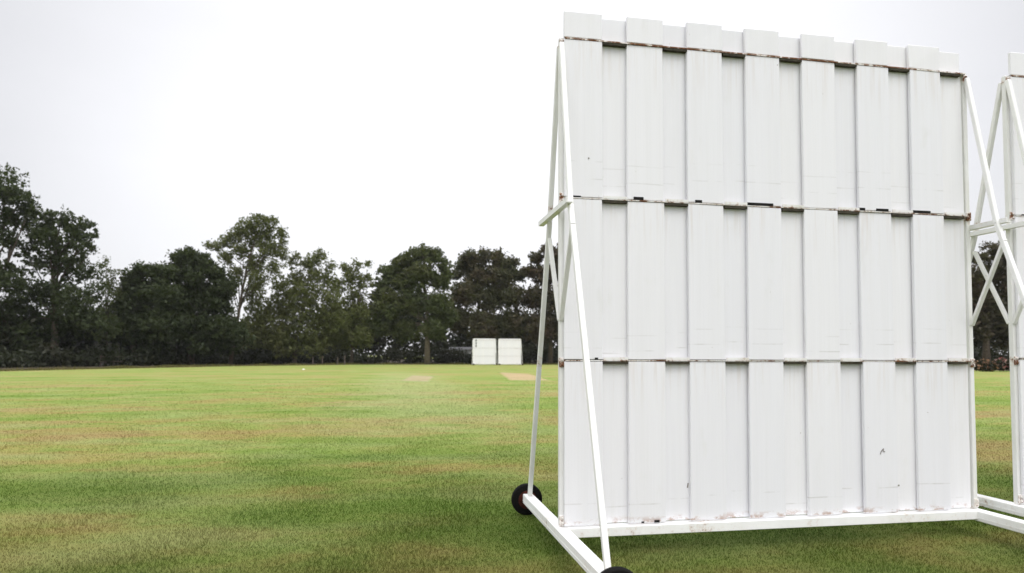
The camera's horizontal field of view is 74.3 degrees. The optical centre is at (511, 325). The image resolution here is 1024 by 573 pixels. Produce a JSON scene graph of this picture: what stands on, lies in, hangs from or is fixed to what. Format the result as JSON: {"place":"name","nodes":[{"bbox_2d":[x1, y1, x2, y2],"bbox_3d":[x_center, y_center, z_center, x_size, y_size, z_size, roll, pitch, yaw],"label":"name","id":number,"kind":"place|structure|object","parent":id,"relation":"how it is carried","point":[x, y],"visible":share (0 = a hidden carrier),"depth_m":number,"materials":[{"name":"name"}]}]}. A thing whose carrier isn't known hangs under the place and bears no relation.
{"place":"outdoors","nodes":[
{"label":"outdoors","id":0,"kind":"place"},
{"bbox_2d":[1,359,1009,370],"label":"woodland floor","id":1,"kind":"structure","parent":0,"point":[103,366],"depth_m":85.84,"materials":[{"name":"brown soil"}]},
{"bbox_2d":[0,162,48,353],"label":"broadleaf tree","id":2,"kind":"object","parent":1,"relation":"on","point":[12,194],"visible":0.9,"depth_m":78.34,"materials":[{"name":"green plant"}]},
{"bbox_2d":[0,205,124,365],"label":"broadleaf tree","id":3,"kind":"object","parent":1,"relation":"on","point":[66,310],"visible":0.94,"depth_m":79.58,"materials":[{"name":"green plant"}]},
{"bbox_2d":[76,340,119,364],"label":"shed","id":4,"kind":"structure","parent":1,"relation":"on","point":[96,342],"depth_m":86.97,"materials":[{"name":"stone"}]},
{"bbox_2d":[90,255,133,363],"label":"broadleaf tree","id":5,"kind":"object","parent":1,"relation":"on","point":[105,309],"visible":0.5,"depth_m":85.89,"materials":[{"name":"green plant"}]},
{"bbox_2d":[100,355,137,365],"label":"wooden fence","id":6,"kind":"object","parent":1,"relation":"on","point":[112,361],"visible":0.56,"depth_m":81.86,"materials":[{"name":"brown wood"}]},
{"bbox_2d":[100,259,201,358],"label":"broadleaf tree","id":7,"kind":"object","parent":1,"relation":"on","point":[149,293],"visible":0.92,"depth_m":86.83,"materials":[{"name":"green plant"}]},
{"bbox_2d":[157,245,255,364],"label":"broadleaf tree","id":8,"kind":"object","parent":1,"relation":"on","point":[209,302],"visible":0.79,"depth_m":91.08,"materials":[{"name":"green plant"}]},
{"bbox_2d":[201,213,291,364],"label":"airy tree","id":9,"kind":"object","parent":1,"relation":"on","point":[254,236],"visible":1,"depth_m":95.11,"materials":[{"name":"green plant"}]},
{"bbox_2d":[0,362,557,370],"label":"rough grass","id":10,"kind":"structure","parent":1,"relation":"on","point":[156,366],"depth_m":79.39,"materials":[{"name":"green plant"}]},
{"bbox_2d":[239,247,351,363],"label":"airy tree","id":11,"kind":"object","parent":1,"relation":"on","point":[258,327],"visible":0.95,"depth_m":99.37,"materials":[{"name":"green plant"}]},
{"bbox_2d":[319,257,378,362],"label":"broadleaf tree","id":12,"kind":"object","parent":1,"relation":"on","point":[354,335],"visible":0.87,"depth_m":103.44,"materials":[{"name":"green plant"}]},
{"bbox_2d":[364,241,460,363],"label":"broadleaf tree","id":13,"kind":"object","parent":1,"relation":"on","point":[417,273],"visible":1,"depth_m":105.00,"materials":[{"name":"green plant"}]},
{"bbox_2d":[449,347,472,362],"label":"shed","id":14,"kind":"structure","parent":1,"relation":"on","point":[469,350],"depth_m":123.92,"materials":[{"name":"stone"}]},
{"bbox_2d":[447,245,530,342],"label":"broadleaf tree","id":15,"kind":"object","parent":1,"relation":"on","point":[480,281],"visible":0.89,"depth_m":110.34,"materials":[{"name":"green plant"}]},
{"bbox_2d":[0,280,1008,364],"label":"wood","id":16,"kind":"object","parent":1,"relation":"on","point":[460,340],"visible":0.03,"depth_m":116.26,"materials":[{"name":"green plant"}]},
{"bbox_2d":[0,338,1023,367],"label":"undergrowth","id":17,"kind":"object","parent":1,"relation":"on","point":[55,356],"visible":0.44,"depth_m":93.45,"materials":[{"name":"green plant"}]},
{"bbox_2d":[519,243,557,363],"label":"broadleaf tree","id":18,"kind":"object","parent":1,"relation":"on","point":[532,299],"visible":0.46,"depth_m":108.79,"materials":[{"name":"green plant"}]},
{"bbox_2d":[971,240,1008,361],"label":"broadleaf tree","id":19,"kind":"object","parent":1,"relation":"on","point":[986,329],"visible":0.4,"depth_m":75.49,"materials":[{"name":"green plant"}]},
{"bbox_2d":[0,356,1023,572],"bbox_3d":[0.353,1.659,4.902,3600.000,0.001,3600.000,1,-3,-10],"label":"playing field","id":20,"kind":"structure","parent":0,"point":[480,374],"depth_m":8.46,"materials":[{"name":"green plant"}]},
{"bbox_2d":[400,375,434,381],"bbox_3d":[-5.811,3.302,42.387,1.801,0.001,13.119,0,-3,-5],"label":"pitch strip","id":21,"kind":"object","parent":20,"relation":"in","point":[416,378],"visible":1,"depth_m":41.66,"materials":[{"name":"beige soil"}]},
{"bbox_2d":[471,338,497,364],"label":"sightscreen","id":22,"kind":"object","parent":20,"relation":"on","point":[483,351],"visible":0.98,"depth_m":101.58,"materials":[{"name":"wood"}]},
{"bbox_2d":[496,339,522,364],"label":"sightscreen","id":23,"kind":"object","parent":20,"relation":"on","point":[509,351],"visible":0.87,"depth_m":102.27,"materials":[{"name":"wood"}]},
{"bbox_2d":[498,372,552,380],"bbox_3d":[0.563,3.596,48.528,2.674,0.001,22.070,0,-3,-3],"label":"pitch strip","id":24,"kind":"object","parent":20,"relation":"in","point":[508,376],"visible":0.88,"depth_m":44.33,"materials":[{"name":"beige soil"}]},
{"bbox_2d":[511,11,1023,572],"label":"sightscreen","id":25,"kind":"object","parent":20,"relation":"on","point":[735,201],"visible":1,"depth_m":5.24,"materials":[{"name":"wood"}]},
{"bbox_2d":[942,52,1023,516],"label":"sightscreen","id":26,"kind":"object","parent":20,"relation":"on","point":[1010,92],"visible":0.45,"depth_m":5.69,"materials":[{"name":"metal"}]},
{"bbox_2d":[974,359,1000,371],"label":"flowering shrub","id":27,"kind":"object","parent":20,"relation":"on","point":[988,366],"visible":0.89,"depth_m":66.67,"materials":[{"name":"green plant"}]},
{"bbox_2d":[991,357,1009,371],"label":"flowering shrub","id":28,"kind":"object","parent":20,"relation":"on","point":[1003,363],"visible":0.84,"depth_m":66.94,"materials":[{"name":"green plant"}]},
{"bbox_2d":[0,0,1023,355],"label":"sky","id":29,"kind":"structure","parent":0,"point":[372,130],"materials":[{"name":"white"}]}
]}

